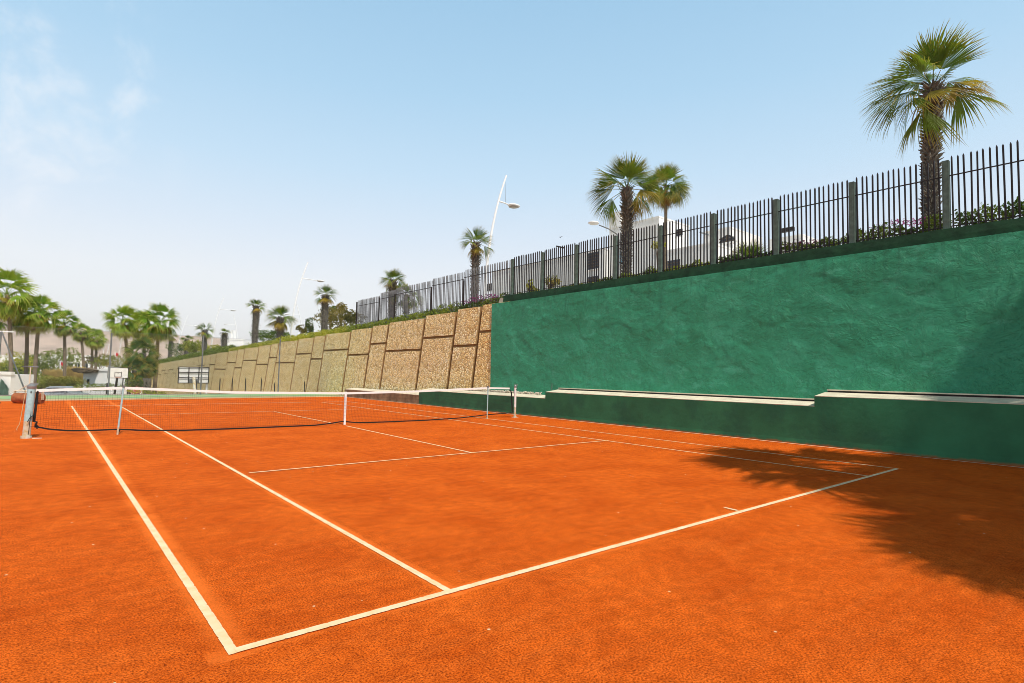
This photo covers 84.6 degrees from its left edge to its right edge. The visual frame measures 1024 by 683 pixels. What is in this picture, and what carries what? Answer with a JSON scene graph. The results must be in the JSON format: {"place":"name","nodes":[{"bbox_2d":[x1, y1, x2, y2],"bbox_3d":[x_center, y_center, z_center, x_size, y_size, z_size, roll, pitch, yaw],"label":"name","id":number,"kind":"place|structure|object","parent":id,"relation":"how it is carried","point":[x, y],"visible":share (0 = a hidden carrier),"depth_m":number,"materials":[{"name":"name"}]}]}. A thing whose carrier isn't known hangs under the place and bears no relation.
{"place":"outdoors","nodes":[
{"label":"outdoors","id":0,"kind":"place"},
{"bbox_2d":[0,319,220,358],"bbox_3d":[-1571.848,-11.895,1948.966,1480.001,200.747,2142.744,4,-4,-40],"label":"hills","id":1,"kind":"structure","parent":0,"point":[163,353],"depth_m":1920.44,"materials":[{"name":"soil"}]},
{"bbox_2d":[142,378,146,393],"bbox_3d":[-34.579,4.891,52.969,0.590,2.972,0.569,4,-4,-40],"label":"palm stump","id":2,"kind":"object","parent":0,"point":[145,382],"visible":0.27,"depth_m":52.88,"materials":[{"name":"plant"}]},
{"bbox_2d":[146,378,151,392],"bbox_3d":[-34.240,4.901,52.962,0.592,2.963,0.584,4,-4,-40],"label":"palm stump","id":3,"kind":"object","parent":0,"point":[149,381],"visible":0.28,"depth_m":52.90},
{"bbox_2d":[0,395,343,400],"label":"court base","id":4,"kind":"object","parent":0,"point":[173,398],"visible":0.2,"depth_m":28.81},
{"bbox_2d":[0,393,231,395],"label":"kerb wall","id":5,"kind":"structure","parent":4,"relation":"on","point":[119,394],"depth_m":31.11,"materials":[{"name":"concrete"}]},
{"bbox_2d":[0,394,339,398],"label":"green strip","id":6,"kind":"object","parent":4,"relation":"on","point":[136,396],"visible":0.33,"depth_m":30.66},
{"bbox_2d":[0,325,333,394],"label":"chain link fence","id":7,"kind":"object","parent":6,"relation":"on","point":[109,360],"visible":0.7,"depth_m":31.48,"materials":[{"name":"grey metal"}]},
{"bbox_2d":[219,378,319,393],"bbox_3d":[-15.069,2.907,36.608,7.234,1.002,0.058,4,-4,-40],"label":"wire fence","id":8,"kind":"object","parent":4,"relation":"on","point":[261,385],"visible":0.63,"depth_m":35.24,"materials":[{"name":"metal"}]},
{"bbox_2d":[0,397,1023,682],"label":"clay court","id":9,"kind":"object","parent":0,"point":[910,569],"visible":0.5,"depth_m":4.83,"materials":[{"name":"orange soil"}]},
{"bbox_2d":[16,383,37,438],"bbox_3d":[-10.088,1.460,11.836,0.439,1.160,0.201,2,-3,-13],"label":"net post","id":10,"kind":"object","parent":9,"relation":"on","point":[30,398],"visible":0.98,"depth_m":11.79,"materials":[{"name":"metal"}]},
{"bbox_2d":[27,387,512,434],"bbox_3d":[-5.077,1.829,15.942,13.131,1.076,0.174,4,-4,-39],"label":"tennis net","id":11,"kind":"object","parent":10,"relation":"attached to","point":[38,391],"visible":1,"depth_m":14.58,"materials":[{"name":"fabric"}]},
{"bbox_2d":[11,366,45,403],"bbox_3d":[-19.350,1.735,22.559,1.128,1.493,0.417,1,-3,-2],"label":"court roller","id":12,"kind":"object","parent":9,"relation":"on","point":[17,397],"visible":0.73,"depth_m":22.43,"materials":[{"name":"metal"}]},
{"bbox_2d":[116,385,124,434],"bbox_3d":[-8.903,1.557,12.815,0.077,1.110,0.060,8,-7,-39],"label":"singles stick","id":13,"kind":"object","parent":9,"relation":"on","point":[118,426],"visible":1,"depth_m":12.79,"materials":[{"name":"grey metal"}]},
{"bbox_2d":[71,402,897,654],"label":"court lines","id":14,"kind":"object","parent":9,"relation":"on","point":[224,638],"visible":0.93,"depth_m":4.70,"materials":[{"name":"paint"}]},
{"bbox_2d":[486,386,488,418],"bbox_3d":[-0.838,2.091,19.324,0.077,1.110,0.060,5,-5,-40],"label":"singles stick","id":15,"kind":"object","parent":9,"relation":"on","point":[487,401],"visible":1,"depth_m":19.30,"materials":[{"name":"grey metal"}]},
{"bbox_2d":[513,385,517,417],"bbox_3d":[0.112,2.126,20.117,0.200,1.170,0.160,4,-4,-39],"label":"net post","id":16,"kind":"object","parent":9,"relation":"on","point":[515,389],"visible":1,"depth_m":20.08,"materials":[{"name":"white metal"}]},
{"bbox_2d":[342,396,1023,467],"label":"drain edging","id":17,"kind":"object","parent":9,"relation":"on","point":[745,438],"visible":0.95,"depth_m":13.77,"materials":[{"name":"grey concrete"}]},
{"bbox_2d":[345,388,1023,466],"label":"wall","id":18,"kind":"structure","parent":9,"relation":"on","point":[987,428],"depth_m":13.29,"materials":[{"name":"green paint"}]},
{"bbox_2d":[454,388,541,394],"bbox_3d":[-0.806,2.114,23.901,0.218,0.156,6.056,4,-4,-40],"label":"rubble","id":19,"kind":"object","parent":18,"relation":"on","point":[535,393],"visible":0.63,"depth_m":22.92,"materials":[{"name":"stone"}]},
{"bbox_2d":[490,217,1023,399],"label":"green wall","id":20,"kind":"structure","parent":18,"relation":"on","point":[938,311],"depth_m":14.68,"materials":[{"name":"paint"}]},
{"bbox_2d":[510,140,1023,294],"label":"picket fence","id":21,"kind":"object","parent":20,"relation":"on","point":[852,219],"visible":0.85,"depth_m":15.90,"materials":[{"name":"metal"}]},
{"bbox_2d":[0,0,1023,341],"label":"sky","id":22,"kind":"structure","parent":0,"point":[188,156],"materials":[{"name":"blue"}]},
{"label":"terrace","id":23,"kind":"structure","parent":0,"visible":0},
{"bbox_2d":[167,333,177,357],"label":"fan palm","id":24,"kind":"object","parent":23,"relation":"on","point":[170,351],"visible":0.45,"depth_m":100.74,"materials":[{"name":"green plant"}]},
{"bbox_2d":[165,343,193,356],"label":"tree","id":25,"kind":"object","parent":23,"relation":"on","point":[175,350],"visible":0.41,"depth_m":94.34,"materials":[{"name":"green plant"}]},
{"bbox_2d":[180,335,193,354],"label":"fan palm","id":26,"kind":"object","parent":23,"relation":"on","point":[183,338],"visible":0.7,"depth_m":89.21,"materials":[{"name":"green plant"}]},
{"bbox_2d":[179,339,209,352],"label":"tree","id":27,"kind":"object","parent":23,"relation":"on","point":[194,345],"visible":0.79,"depth_m":83.50,"materials":[{"name":"green plant"}]},
{"bbox_2d":[158,344,235,363],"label":"hedge","id":28,"kind":"object","parent":23,"relation":"on","point":[220,349],"visible":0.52,"depth_m":73.39,"materials":[{"name":"green plant"}]},
{"bbox_2d":[195,322,214,350],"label":"fan palm","id":29,"kind":"object","parent":23,"relation":"on","point":[205,332],"visible":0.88,"depth_m":79.41,"materials":[{"name":"green plant"}]},
{"bbox_2d":[211,298,235,347],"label":"street lamp","id":30,"kind":"object","parent":23,"relation":"on","point":[216,319],"visible":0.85,"depth_m":82.20,"materials":[{"name":"white metal"}]},
{"bbox_2d":[219,328,228,345],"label":"fan palm","id":31,"kind":"object","parent":23,"relation":"on","point":[224,336],"visible":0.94,"depth_m":70.59,"materials":[{"name":"plant"}]},
{"bbox_2d":[221,330,251,346],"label":"white villa","id":32,"kind":"object","parent":23,"relation":"on","point":[239,341],"visible":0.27,"depth_m":117.98,"materials":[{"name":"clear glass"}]},
{"bbox_2d":[245,299,266,342],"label":"fan palm","id":33,"kind":"object","parent":23,"relation":"on","point":[256,311],"visible":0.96,"depth_m":60.36,"materials":[{"name":"plant"}]},
{"bbox_2d":[249,329,289,340],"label":"tree","id":34,"kind":"object","parent":23,"relation":"on","point":[268,336],"visible":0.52,"depth_m":65.62,"materials":[{"name":"green plant"}]},
{"bbox_2d":[265,305,298,338],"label":"fan palm","id":35,"kind":"object","parent":23,"relation":"on","point":[280,325],"visible":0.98,"depth_m":53.21,"materials":[{"name":"green plant"}]},
{"bbox_2d":[228,325,350,350],"bbox_3d":[-20.807,0.077,50.164,1.457,1.568,31.153,4,-4,-40],"label":"hedge","id":36,"kind":"object","parent":23,"relation":"on","point":[324,332],"visible":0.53,"depth_m":45.34,"materials":[{"name":"green plant"}]},
{"bbox_2d":[296,324,306,335],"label":"shrub","id":37,"kind":"object","parent":23,"relation":"on","point":[302,330],"visible":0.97,"depth_m":59.82,"materials":[{"name":"green plant"}]},
{"bbox_2d":[290,262,323,337],"bbox_3d":[-20.493,-3.548,56.410,3.256,8.859,0.596,4,-4,-40],"label":"street lamp","id":38,"kind":"object","parent":23,"relation":"on","point":[297,295],"visible":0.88,"depth_m":55.82,"materials":[{"name":"white metal"}]},
{"bbox_2d":[305,317,314,332],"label":"tree","id":39,"kind":"object","parent":23,"relation":"on","point":[309,327],"visible":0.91,"depth_m":61.82,"materials":[{"name":"green plant"}]},
{"bbox_2d":[313,284,338,330],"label":"fan palm","id":40,"kind":"object","parent":23,"relation":"on","point":[324,301],"visible":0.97,"depth_m":45.13,"materials":[{"name":"plant"}]},
{"bbox_2d":[312,307,365,328],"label":"tree","id":41,"kind":"object","parent":23,"relation":"on","point":[332,316],"visible":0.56,"depth_m":51.30,"materials":[{"name":"green plant"}]},
{"bbox_2d":[336,302,347,325],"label":"tree","id":42,"kind":"object","parent":23,"relation":"on","point":[340,306],"visible":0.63,"depth_m":54.78,"materials":[{"name":"green plant"}]},
{"bbox_2d":[339,309,355,325],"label":"tree","id":43,"kind":"object","parent":23,"relation":"on","point":[349,317],"visible":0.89,"depth_m":49.67,"materials":[{"name":"green plant"}]},
{"bbox_2d":[377,268,406,324],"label":"fan palm","id":44,"kind":"object","parent":23,"relation":"on","point":[391,283],"visible":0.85,"depth_m":36.16,"materials":[{"name":"green plant"}]},
{"bbox_2d":[345,301,461,331],"bbox_3d":[-6.834,-1.324,33.364,1.085,1.124,12.905,4,-4,-40],"label":"hedge","id":45,"kind":"object","parent":23,"relation":"on","point":[390,320],"visible":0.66,"depth_m":32.01,"materials":[{"name":"green plant"}]},
{"bbox_2d":[390,283,424,315],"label":"fan palm","id":46,"kind":"object","parent":23,"relation":"on","point":[406,288],"visible":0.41,"depth_m":36.12,"materials":[{"name":"green plant"}]},
{"bbox_2d":[355,260,510,329],"bbox_3d":[-5.194,-2.198,31.137,0.121,2.448,15.935,4,-4,-40],"label":"tall picket fence","id":47,"kind":"object","parent":23,"relation":"on","point":[398,295],"visible":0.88,"depth_m":29.96,"materials":[{"name":"metal"}]},
{"bbox_2d":[460,225,493,302],"bbox_3d":[-1.920,-3.687,29.006,2.120,4.719,2.149,4,-4,-40],"label":"fan palm","id":48,"kind":"object","parent":23,"relation":"on","point":[475,255],"visible":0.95,"depth_m":28.94,"materials":[{"name":"green plant"}]},
{"bbox_2d":[453,292,508,311],"bbox_3d":[-1.421,-1.869,26.941,0.913,0.820,4.107,4,-4,-40],"label":"bougainvillea hedge","id":49,"kind":"object","parent":23,"relation":"on","point":[479,303],"visible":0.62,"depth_m":26.59,"materials":[{"name":"green plant"}]},
{"bbox_2d":[484,175,519,295],"bbox_3d":[-0.585,-5.314,31.939,2.506,8.554,0.596,4,-4,-40],"label":"street lamp","id":50,"kind":"object","parent":23,"relation":"on","point":[513,205],"visible":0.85,"depth_m":31.70,"materials":[{"name":"metal"}]},
{"bbox_2d":[545,275,558,288],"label":"shrub","id":51,"kind":"object","parent":23,"relation":"on","point":[553,281],"visible":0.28,"depth_m":26.86,"materials":[{"name":"green plant"}]},
{"bbox_2d":[588,221,619,276],"bbox_3d":[5.160,-4.020,31.971,1.813,5.628,0.614,2,-3,-10],"label":"street lamp","id":52,"kind":"object","parent":23,"relation":"on","point":[593,222],"visible":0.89,"depth_m":31.89,"materials":[{"name":"grey metal"}]},
{"bbox_2d":[587,151,668,272],"bbox_3d":[4.553,-4.731,22.371,3.373,5.560,3.335,4,-4,-40],"label":"fan palm","id":53,"kind":"object","parent":23,"relation":"on","point":[630,207],"visible":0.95,"depth_m":22.19,"materials":[{"name":"green plant"}]},
{"bbox_2d":[452,211,818,308],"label":"white house","id":54,"kind":"structure","parent":23,"relation":"on","point":[655,221],"depth_m":47.09,"materials":[{"name":"white paint"}]},
{"bbox_2d":[588,252,597,269],"bbox_3d":[7.242,-7.193,50.211,0.155,1.503,1.300,4,-4,-40],"label":"window","id":55,"kind":"structure","parent":54,"relation":"in","point":[593,252],"depth_m":50.09,"materials":[{"name":"black glass"}]},
{"bbox_2d":[667,259,679,268],"bbox_3d":[12.418,-5.937,43.391,0.155,0.665,1.300,4,-4,-40],"label":"window","id":56,"kind":"structure","parent":54,"relation":"in","point":[677,259],"depth_m":43.42,"materials":[{"name":"grey glass"}]},
{"bbox_2d":[719,235,733,243],"bbox_3d":[16.633,-7.862,43.483,0.155,0.734,1.300,4,-4,-40],"label":"window","id":57,"kind":"structure","parent":54,"relation":"in","point":[726,235],"depth_m":43.30,"materials":[{"name":"black glass"}]},
{"bbox_2d":[597,259,709,281],"bbox_3d":[4.861,-2.388,19.585,0.636,0.537,4.883,4,-4,-40],"label":"hedge","id":58,"kind":"object","parent":23,"relation":"on","point":[656,270],"visible":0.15,"depth_m":19.27,"materials":[{"name":"plant"}]},
{"bbox_2d":[650,241,665,259],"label":"shrub","id":59,"kind":"object","parent":23,"relation":"on","point":[656,247],"visible":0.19,"depth_m":37.05,"materials":[{"name":"green plant"}]},
{"bbox_2d":[644,162,692,269],"bbox_3d":[11.111,-7.115,41.021,3.989,12.209,4.006,4,-4,-40],"label":"fan palm","id":60,"kind":"object","parent":23,"relation":"on","point":[676,190],"visible":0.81,"depth_m":40.79,"materials":[{"name":"green plant"}]},
{"bbox_2d":[718,250,771,262],"bbox_3d":[7.059,-2.472,16.932,0.599,0.490,1.868,4,-4,-40],"label":"hedge","id":61,"kind":"object","parent":23,"relation":"on","point":[755,253],"visible":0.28,"depth_m":16.83,"materials":[{"name":"green plant"}]},
{"bbox_2d":[730,239,767,257],"bbox_3d":[10.210,-3.164,24.020,2.624,2.711,2.760,4,-4,-40],"label":"shrub","id":62,"kind":"object","parent":23,"relation":"on","point":[751,249],"visible":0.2,"depth_m":23.82,"materials":[{"name":"green plant"}]},
{"bbox_2d":[782,233,846,252],"bbox_3d":[8.350,-2.610,15.390,0.614,0.607,1.966,4,-4,-40],"label":"bougainvillea hedge","id":63,"kind":"object","parent":23,"relation":"on","point":[817,243],"visible":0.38,"depth_m":15.36,"materials":[{"name":"green plant"}]},
{"bbox_2d":[859,213,951,241],"bbox_3d":[9.613,-2.725,13.873,0.589,0.710,2.038,4,-4,-40],"label":"bougainvillea hedge","id":64,"kind":"object","parent":23,"relation":"on","point":[897,228],"visible":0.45,"depth_m":13.85,"materials":[{"name":"green plant"}]},
{"bbox_2d":[859,18,1011,230],"bbox_3d":[10.590,-5.080,14.314,3.391,5.547,3.187,4,-4,-40],"label":"fan palm","id":65,"kind":"object","parent":23,"relation":"on","point":[933,54],"visible":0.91,"depth_m":14.15,"materials":[{"name":"green plant"}]},
{"bbox_2d":[954,196,1023,226],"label":"hedge","id":66,"kind":"object","parent":23,"relation":"on","point":[1016,211],"visible":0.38,"depth_m":12.56,"materials":[{"name":"plant"}]},
{"label":"ground","id":67,"kind":"structure","parent":0,"visible":0},
{"bbox_2d":[1,353,56,378],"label":"tree","id":68,"kind":"object","parent":67,"relation":"on","point":[45,365],"visible":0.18,"depth_m":80.71,"materials":[{"name":"green plant"}]},
{"bbox_2d":[0,355,67,378],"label":"white villa","id":69,"kind":"object","parent":67,"relation":"on","point":[3,357],"visible":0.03,"depth_m":164.95,"materials":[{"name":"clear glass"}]},
{"bbox_2d":[32,347,81,373],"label":"tree","id":70,"kind":"object","parent":67,"relation":"on","point":[57,352],"visible":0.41,"depth_m":95.39,"materials":[{"name":"green plant"}]},
{"bbox_2d":[55,355,107,368],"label":"white villa","id":71,"kind":"object","parent":67,"relation":"on","point":[86,365],"visible":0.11,"depth_m":171.90,"materials":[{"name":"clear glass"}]},
{"bbox_2d":[82,327,101,367],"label":"fan palm","id":72,"kind":"object","parent":67,"relation":"on","point":[91,365],"visible":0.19,"depth_m":87.95,"materials":[{"name":"green plant"}]},
{"bbox_2d":[85,329,108,368],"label":"fan palm","id":73,"kind":"object","parent":67,"relation":"on","point":[96,344],"visible":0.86,"depth_m":85.88,"materials":[{"name":"green plant"}]},
{"bbox_2d":[81,352,117,367],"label":"bush","id":74,"kind":"object","parent":67,"relation":"on","point":[89,357],"visible":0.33,"depth_m":91.46,"materials":[{"name":"green plant"}]},
{"bbox_2d":[89,353,136,366],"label":"bush","id":75,"kind":"object","parent":67,"relation":"on","point":[106,360],"visible":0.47,"depth_m":83.30,"materials":[{"name":"green plant"}]},
{"bbox_2d":[151,301,508,394],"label":"panel wall","id":76,"kind":"structure","parent":67,"relation":"on","point":[451,350],"depth_m":33.18,"materials":[{"name":"beige stone"}]},
{"label":"car park","id":77,"kind":"structure","parent":0,"visible":0},
{"bbox_2d":[0,320,13,334],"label":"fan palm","id":78,"kind":"object","parent":77,"relation":"on","point":[1,326],"visible":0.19,"depth_m":58.12,"materials":[{"name":"green plant"}]},
{"bbox_2d":[0,367,28,373],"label":"tree","id":79,"kind":"object","parent":77,"relation":"on","point":[14,369],"visible":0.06,"depth_m":65.69,"materials":[{"name":"green plant"}]},
{"bbox_2d":[0,372,33,394],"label":"white hut","id":80,"kind":"object","parent":77,"relation":"on","point":[15,385],"visible":0.44,"depth_m":52.14,"materials":[{"name":"white paint"}]},
{"bbox_2d":[0,351,33,372],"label":"tree","id":81,"kind":"object","parent":77,"relation":"on","point":[16,359],"visible":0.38,"depth_m":75.15,"materials":[{"name":"green plant"}]},
{"bbox_2d":[0,267,40,371],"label":"fan palm","id":82,"kind":"object","parent":77,"relation":"on","point":[10,310],"visible":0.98,"depth_m":55.94,"materials":[{"name":"green plant"}]},
{"bbox_2d":[7,304,51,373],"bbox_3d":[-51.709,0.769,59.757,3.985,11.344,4.451,1,-3,2],"label":"fan palm","id":83,"kind":"object","parent":77,"relation":"on","point":[14,325],"visible":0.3,"depth_m":59.93,"materials":[{"name":"green plant"}]},
{"bbox_2d":[29,372,54,388],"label":"hedge","id":84,"kind":"object","parent":77,"relation":"on","point":[40,384],"visible":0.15,"depth_m":70.74,"materials":[{"name":"green plant"}]},
{"bbox_2d":[17,294,68,382],"bbox_3d":[-48.782,0.715,58.078,4.613,11.366,4.614,4,-4,-40],"label":"fan palm","id":85,"kind":"object","parent":77,"relation":"on","point":[33,320],"visible":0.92,"depth_m":57.93,"materials":[{"name":"green plant"}]},
{"bbox_2d":[41,368,66,377],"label":"reed bed","id":86,"kind":"object","parent":77,"relation":"on","point":[49,373],"visible":0.39,"depth_m":75.32,"materials":[{"name":"beige plant"}]},
{"bbox_2d":[40,386,88,394],"bbox_3d":[-47.562,5.657,59.941,4.595,1.756,1.975,1,-3,0],"label":"parked car","id":87,"kind":"object","parent":77,"relation":"on","point":[58,392],"visible":0.19,"depth_m":59.27,"materials":[{"name":"silver metal"}]},
{"bbox_2d":[40,376,88,387],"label":"hedge","id":88,"kind":"object","parent":77,"relation":"on","point":[65,380],"visible":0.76,"depth_m":68.47,"materials":[{"name":"green plant"}]},
{"bbox_2d":[50,309,80,375],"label":"fan palm","id":89,"kind":"object","parent":77,"relation":"on","point":[64,326],"visible":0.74,"depth_m":69.96,"materials":[{"name":"green plant"}]},
{"bbox_2d":[66,366,85,382],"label":"reed bed","id":90,"kind":"object","parent":77,"relation":"on","point":[70,372],"visible":0.51,"depth_m":79.24,"materials":[{"name":"beige plant"}]},
{"bbox_2d":[69,322,91,391],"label":"fan palm","id":91,"kind":"object","parent":77,"relation":"on","point":[80,336],"visible":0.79,"depth_m":81.96,"materials":[{"name":"green plant"}]},
{"bbox_2d":[71,367,126,393],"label":"white hut","id":92,"kind":"object","parent":77,"relation":"on","point":[95,373],"visible":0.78,"depth_m":73.93,"materials":[{"name":"white paint"}]},
{"bbox_2d":[74,383,125,390],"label":"hedge","id":93,"kind":"object","parent":77,"relation":"on","point":[94,384],"visible":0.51,"depth_m":61.37,"materials":[{"name":"green plant"}]},
{"bbox_2d":[101,304,143,392],"bbox_3d":[-43.655,1.202,62.844,4.451,11.148,3.985,1,-3,5],"label":"fan palm","id":94,"kind":"object","parent":77,"relation":"on","point":[119,328],"visible":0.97,"depth_m":62.57,"materials":[{"name":"green plant"}]},
{"bbox_2d":[124,309,156,350],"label":"fan palm","id":95,"kind":"object","parent":77,"relation":"on","point":[138,332],"visible":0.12,"depth_m":65.50,"materials":[{"name":"green plant"}]},
{"bbox_2d":[134,302,181,392],"bbox_3d":[-37.767,1.209,59.844,4.532,11.006,4.329,1,-3,-3],"label":"fan palm","id":96,"kind":"object","parent":77,"relation":"on","point":[160,329],"visible":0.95,"depth_m":59.63,"materials":[{"name":"green plant"}]},
{"label":"basketball court","id":97,"kind":"structure","parent":0,"visible":0},
{"bbox_2d":[107,367,128,393],"bbox_3d":[-35.497,4.309,50.780,1.493,3.914,2.076,2,-4,-22],"label":"basketball stand","id":98,"kind":"object","parent":97,"relation":"on","point":[122,373],"visible":0.64,"depth_m":50.49,"materials":[{"name":"white paint"}]},
{"bbox_2d":[124,378,143,386],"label":"bush","id":99,"kind":"object","parent":97,"relation":"on","point":[137,383],"visible":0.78,"depth_m":49.99,"materials":[{"name":"green plant"}]},
{"bbox_2d":[117,354,152,393],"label":"fan palm","id":100,"kind":"object","parent":97,"relation":"on","point":[134,370],"visible":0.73,"depth_m":53.72,"materials":[{"name":"green plant"}]},
{"bbox_2d":[120,334,162,386],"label":"fan palm","id":101,"kind":"object","parent":97,"relation":"on","point":[132,346],"visible":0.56,"depth_m":56.69,"materials":[{"name":"green plant"}]},
{"bbox_2d":[126,390,165,393],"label":"hedge","id":102,"kind":"object","parent":97,"relation":"on","point":[148,391],"visible":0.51,"depth_m":44.87,"materials":[{"name":"green plant"}]},
{"bbox_2d":[137,355,159,383],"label":"fan palm","id":103,"kind":"object","parent":97,"relation":"on","point":[152,359],"visible":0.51,"depth_m":55.92,"materials":[{"name":"green plant"}]},
{"bbox_2d":[177,366,209,393],"bbox_3d":[-19.339,3.587,34.415,1.731,4.073,2.470,4,-4,-40],"label":"scoreboard","id":104,"kind":"object","parent":97,"relation":"on","point":[183,373],"visible":0.69,"depth_m":35.19,"materials":[{"name":"white paint"}]}
]}

